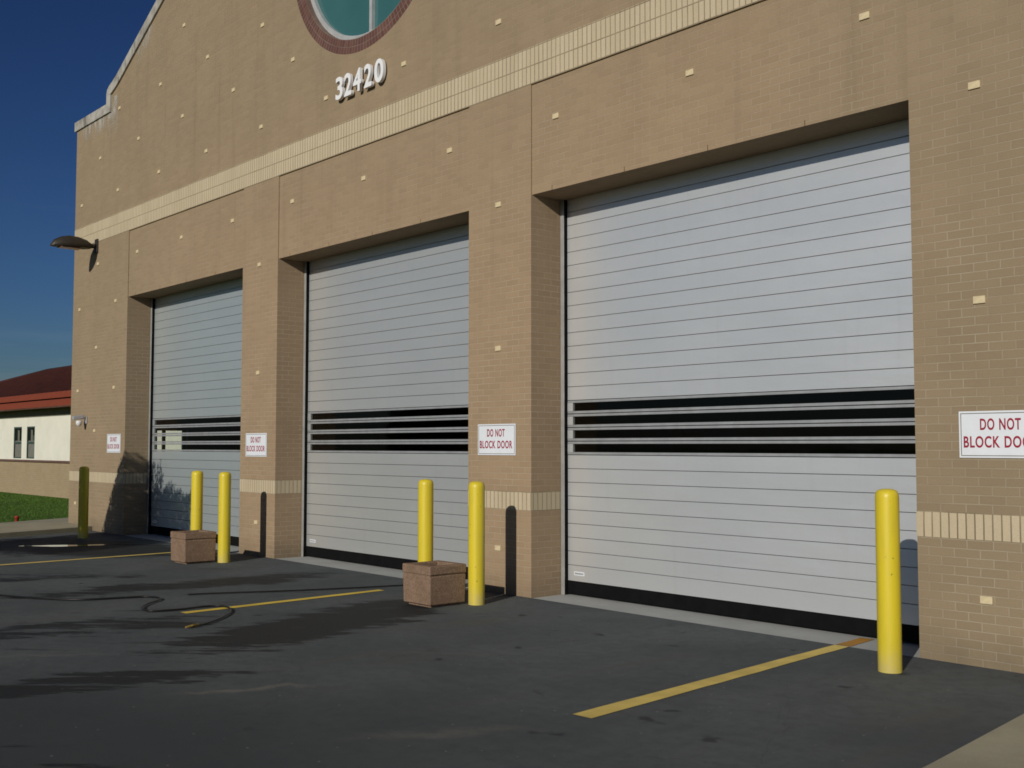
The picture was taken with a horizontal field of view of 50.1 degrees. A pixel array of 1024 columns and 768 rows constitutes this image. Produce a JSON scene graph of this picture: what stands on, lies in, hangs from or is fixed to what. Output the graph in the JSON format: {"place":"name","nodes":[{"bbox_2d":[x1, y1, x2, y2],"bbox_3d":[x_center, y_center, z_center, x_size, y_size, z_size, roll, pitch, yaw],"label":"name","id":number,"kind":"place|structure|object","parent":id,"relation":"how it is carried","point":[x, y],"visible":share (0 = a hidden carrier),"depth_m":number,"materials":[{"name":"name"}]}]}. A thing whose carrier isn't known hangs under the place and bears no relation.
{"place":"outdoors","nodes":[
{"label":"outdoors","id":0,"kind":"place"},
{"bbox_2d":[0,492,68,522],"bbox_3d":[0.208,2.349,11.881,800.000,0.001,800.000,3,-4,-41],"label":"ground","id":1,"kind":"structure","parent":0,"point":[53,510],"depth_m":29.32,"materials":[{"name":"green plant"}]},
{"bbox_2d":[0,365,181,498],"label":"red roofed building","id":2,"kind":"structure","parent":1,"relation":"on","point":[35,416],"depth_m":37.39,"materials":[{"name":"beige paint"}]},
{"bbox_2d":[13,427,34,457],"bbox_3d":[-17.297,2.091,39.085,0.614,1.310,1.070,3,-4,-41],"label":"window","id":3,"kind":"structure","parent":2,"relation":"in","point":[17,444],"depth_m":39.06,"materials":[{"name":"white glass"}]},
{"bbox_2d":[26,426,34,458],"bbox_3d":[-16.384,2.033,38.058,0.614,1.310,1.020,3,-4,-41],"label":"window","id":4,"kind":"structure","parent":2,"relation":"in","point":[30,444],"depth_m":37.95,"materials":[{"name":"white glass"}]},
{"bbox_2d":[68,0,1023,673],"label":"fire station","id":5,"kind":"object","parent":1,"relation":"on","point":[710,306],"visible":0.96,"depth_m":12.08,"materials":[{"name":"beige brick"}]},
{"bbox_2d":[50,235,98,253],"bbox_3d":[-8.527,-2.741,21.357,0.898,0.285,0.310,3,-4,-41],"label":"wall lamp","id":6,"kind":"object","parent":5,"relation":"attached to","point":[70,242],"visible":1,"depth_m":21.23,"materials":[{"name":"brown metal"}]},
{"bbox_2d":[72,415,86,425],"bbox_3d":[-8.535,0.723,21.637,0.276,0.232,0.116,3,-4,-41],"label":"security camera","id":7,"kind":"object","parent":5,"relation":"attached to","point":[78,423],"visible":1,"depth_m":21.59,"materials":[{"name":"white plastic"}]},
{"bbox_2d":[107,434,120,452],"bbox_3d":[-7.500,1.118,20.647,0.006,0.352,0.650,3,-4,-41],"label":"warning sign","id":8,"kind":"object","parent":5,"relation":"attached to","point":[113,443],"visible":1,"depth_m":20.63,"materials":[{"name":"white metal"}]},
{"bbox_2d":[157,428,184,449],"bbox_3d":[-7.405,1.265,23.606,0.740,0.620,0.060,3,-4,-41],"label":"side window","id":9,"kind":"structure","parent":5,"relation":"in","point":[163,430],"depth_m":23.63,"materials":[{"name":"glass"}]},
{"bbox_2d":[124,534,238,552],"bbox_3d":[-5.442,2.754,18.718,0.627,0.098,4.466,3,-4,-41],"label":"threshold","id":10,"kind":"object","parent":5,"relation":"attached to","point":[164,538],"visible":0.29,"depth_m":19.52,"materials":[{"name":"concrete"}]},
{"bbox_2d":[147,278,242,545],"bbox_3d":[-5.286,0.403,18.989,0.151,4.623,4.469,3,-4,-41],"label":"roller door","id":11,"kind":"structure","parent":5,"relation":"in","point":[196,334],"depth_m":19.37,"materials":[{"name":"metal"}]},
{"bbox_2d":[245,433,266,456],"bbox_3d":[-3.864,0.919,16.551,0.006,0.352,0.650,3,-4,-41],"label":"warning sign","id":12,"kind":"object","parent":5,"relation":"attached to","point":[256,444],"visible":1,"depth_m":16.54,"materials":[{"name":"white metal"}]},
{"bbox_2d":[297,0,411,53],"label":"round window","id":13,"kind":"structure","parent":5,"relation":"in","point":[338,26],"depth_m":15.25,"materials":[{"name":"teal glass"}]},
{"bbox_2d":[335,58,385,99],"bbox_3d":[-2.027,-4.082,14.719,0.074,0.315,1.140,3,-4,-41],"label":"house number","id":14,"kind":"object","parent":5,"relation":"attached to","point":[379,71],"visible":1,"depth_m":14.68,"materials":[{"name":"metal"}]},
{"bbox_2d":[277,556,467,587],"bbox_3d":[-1.757,2.521,14.568,0.627,0.098,4.466,3,-4,-41],"label":"threshold","id":15,"kind":"object","parent":5,"relation":"attached to","point":[372,569],"visible":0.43,"depth_m":15.00,"materials":[{"name":"concrete"}]},
{"bbox_2d":[301,224,468,578],"bbox_3d":[-1.600,0.170,14.839,0.151,4.623,4.469,3,-4,-41],"label":"roller door","id":16,"kind":"structure","parent":5,"relation":"in","point":[386,326],"depth_m":14.94,"materials":[{"name":"metal"}]},
{"bbox_2d":[478,424,515,454],"bbox_3d":[-0.176,0.629,12.402,0.006,0.352,0.650,3,-4,-41],"label":"warning sign","id":17,"kind":"object","parent":5,"relation":"attached to","point":[496,439],"visible":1,"depth_m":12.39,"materials":[{"name":"white metal"}]},
{"bbox_2d":[534,594,919,657],"bbox_3d":[1.929,2.288,10.419,0.627,0.098,4.466,3,-4,-41],"label":"threshold","id":18,"kind":"object","parent":5,"relation":"attached to","point":[815,635],"visible":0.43,"depth_m":10.25,"materials":[{"name":"concrete"}]},
{"bbox_2d":[837,638,873,645],"bbox_3d":[2.889,2.168,9.219,0.135,0.001,0.450,-3,-4,43],"label":"yellow line","id":19,"kind":"object","parent":18,"relation":"on","point":[855,641],"visible":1,"depth_m":9.21,"materials":[{"name":"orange paint"}]},
{"bbox_2d":[560,119,919,643],"bbox_3d":[2.085,-0.063,10.690,0.151,4.623,4.468,3,-4,-41],"label":"roller door","id":20,"kind":"structure","parent":5,"relation":"in","point":[787,270],"depth_m":10.49,"materials":[{"name":"metal"}]},
{"bbox_2d":[959,410,1023,457],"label":"warning sign","id":21,"kind":"object","parent":5,"relation":"attached to","point":[991,434],"visible":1,"depth_m":8.17,"materials":[{"name":"white metal"}]},
{"bbox_2d":[0,518,91,537],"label":"sidewalk","id":22,"kind":"structure","parent":0,"point":[34,527],"depth_m":20.96,"materials":[{"name":"concrete"}]},
{"bbox_2d":[0,0,155,380],"label":"sky","id":23,"kind":"structure","parent":0,"point":[60,59],"materials":[{"name":"blue"}]},
{"bbox_2d":[0,531,1023,767],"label":"asphalt yard","id":24,"kind":"structure","parent":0,"point":[388,677],"depth_m":7.63,"materials":[{"name":"grey asphalt"}]},
{"bbox_2d":[36,544,123,546],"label":"puddle","id":25,"kind":"object","parent":24,"relation":"on","point":[76,545],"visible":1,"depth_m":18.08,"materials":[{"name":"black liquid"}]},
{"bbox_2d":[78,466,88,538],"bbox_3d":[-7.660,2.138,19.604,0.171,1.327,0.171,-1,-3,13],"label":"bollard","id":26,"kind":"object","parent":24,"relation":"on","point":[83,503],"visible":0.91,"depth_m":19.54,"materials":[{"name":"yellow metal"}]},
{"bbox_2d":[0,552,170,564],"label":"yellow line","id":27,"kind":"object","parent":24,"relation":"on","point":[82,558],"visible":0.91,"depth_m":15.85,"materials":[{"name":"yellow paint"}]},
{"bbox_2d":[0,594,231,627],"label":"garden hose","id":28,"kind":"object","parent":24,"relation":"on","point":[196,624],"visible":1,"depth_m":11.32,"materials":[{"name":"black rubber"}]},
{"bbox_2d":[170,530,215,563],"bbox_3d":[-4.515,2.315,15.527,0.474,0.455,0.474,3,-4,-41],"label":"planter","id":29,"kind":"object","parent":24,"relation":"on","point":[193,546],"visible":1,"depth_m":15.36,"materials":[{"name":"concrete"}]},
{"bbox_2d":[191,471,202,529],"bbox_3d":[-4.693,1.954,16.322,0.171,1.327,0.171,2,-4,-29],"label":"bollard","id":30,"kind":"object","parent":24,"relation":"on","point":[196,500],"visible":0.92,"depth_m":16.27,"materials":[{"name":"yellow metal"}]},
{"bbox_2d":[218,472,230,562],"bbox_3d":[-4.079,1.911,15.555,0.171,1.327,0.171,3,-4,-38],"label":"bollard","id":31,"kind":"object","parent":24,"relation":"on","point":[224,517],"visible":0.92,"depth_m":15.49,"materials":[{"name":"yellow metal"}]},
{"bbox_2d":[182,589,382,612],"bbox_3d":[-2.363,2.301,11.656,2.454,0.001,0.121,3,-5,-44],"label":"yellow line","id":32,"kind":"object","parent":24,"relation":"on","point":[280,601],"visible":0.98,"depth_m":11.58,"materials":[{"name":"yellow paint"}]},
{"bbox_2d":[187,584,402,594],"bbox_3d":[-2.391,2.333,12.434,2.478,0.016,0.078,1,-3,-19],"label":"electric cable","id":33,"kind":"object","parent":24,"relation":"on","point":[293,590],"visible":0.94,"depth_m":12.37,"materials":[{"name":"black rubber"}]},
{"bbox_2d":[418,479,433,561],"bbox_3d":[-0.959,1.721,12.179,0.171,1.327,0.171,1,-3,-11],"label":"bollard","id":34,"kind":"object","parent":24,"relation":"on","point":[425,515],"visible":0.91,"depth_m":12.12,"materials":[{"name":"yellow metal"}]},
{"bbox_2d":[403,560,465,607],"bbox_3d":[-0.811,2.094,11.443,0.479,0.440,0.479,3,-4,-41],"label":"planter","id":35,"kind":"object","parent":24,"relation":"on","point":[435,583],"visible":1,"depth_m":11.28,"materials":[{"name":"concrete"}]},
{"bbox_2d":[468,481,484,604],"bbox_3d":[-0.369,1.680,11.447,0.171,1.327,0.171,-3,-5,45],"label":"bollard","id":36,"kind":"object","parent":24,"relation":"on","point":[476,556],"visible":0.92,"depth_m":11.38,"materials":[{"name":"yellow metal"}]},
{"bbox_2d":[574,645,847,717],"bbox_3d":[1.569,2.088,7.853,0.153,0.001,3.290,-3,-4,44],"label":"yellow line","id":37,"kind":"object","parent":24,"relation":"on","point":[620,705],"visible":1,"depth_m":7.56,"materials":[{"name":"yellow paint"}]},
{"bbox_2d":[875,489,902,673],"bbox_3d":[2.767,1.462,8.059,0.171,1.382,0.171,0,-3,-6],"label":"bollard","id":38,"kind":"object","parent":24,"relation":"on","point":[888,585],"visible":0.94,"depth_m":8.00,"materials":[{"name":"yellow metal"}]},
{"bbox_2d":[923,714,1023,767],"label":"concrete path","id":39,"kind":"structure","parent":0,"point":[1002,746],"depth_m":5.83,"materials":[{"name":"beige concrete"}]}
]}

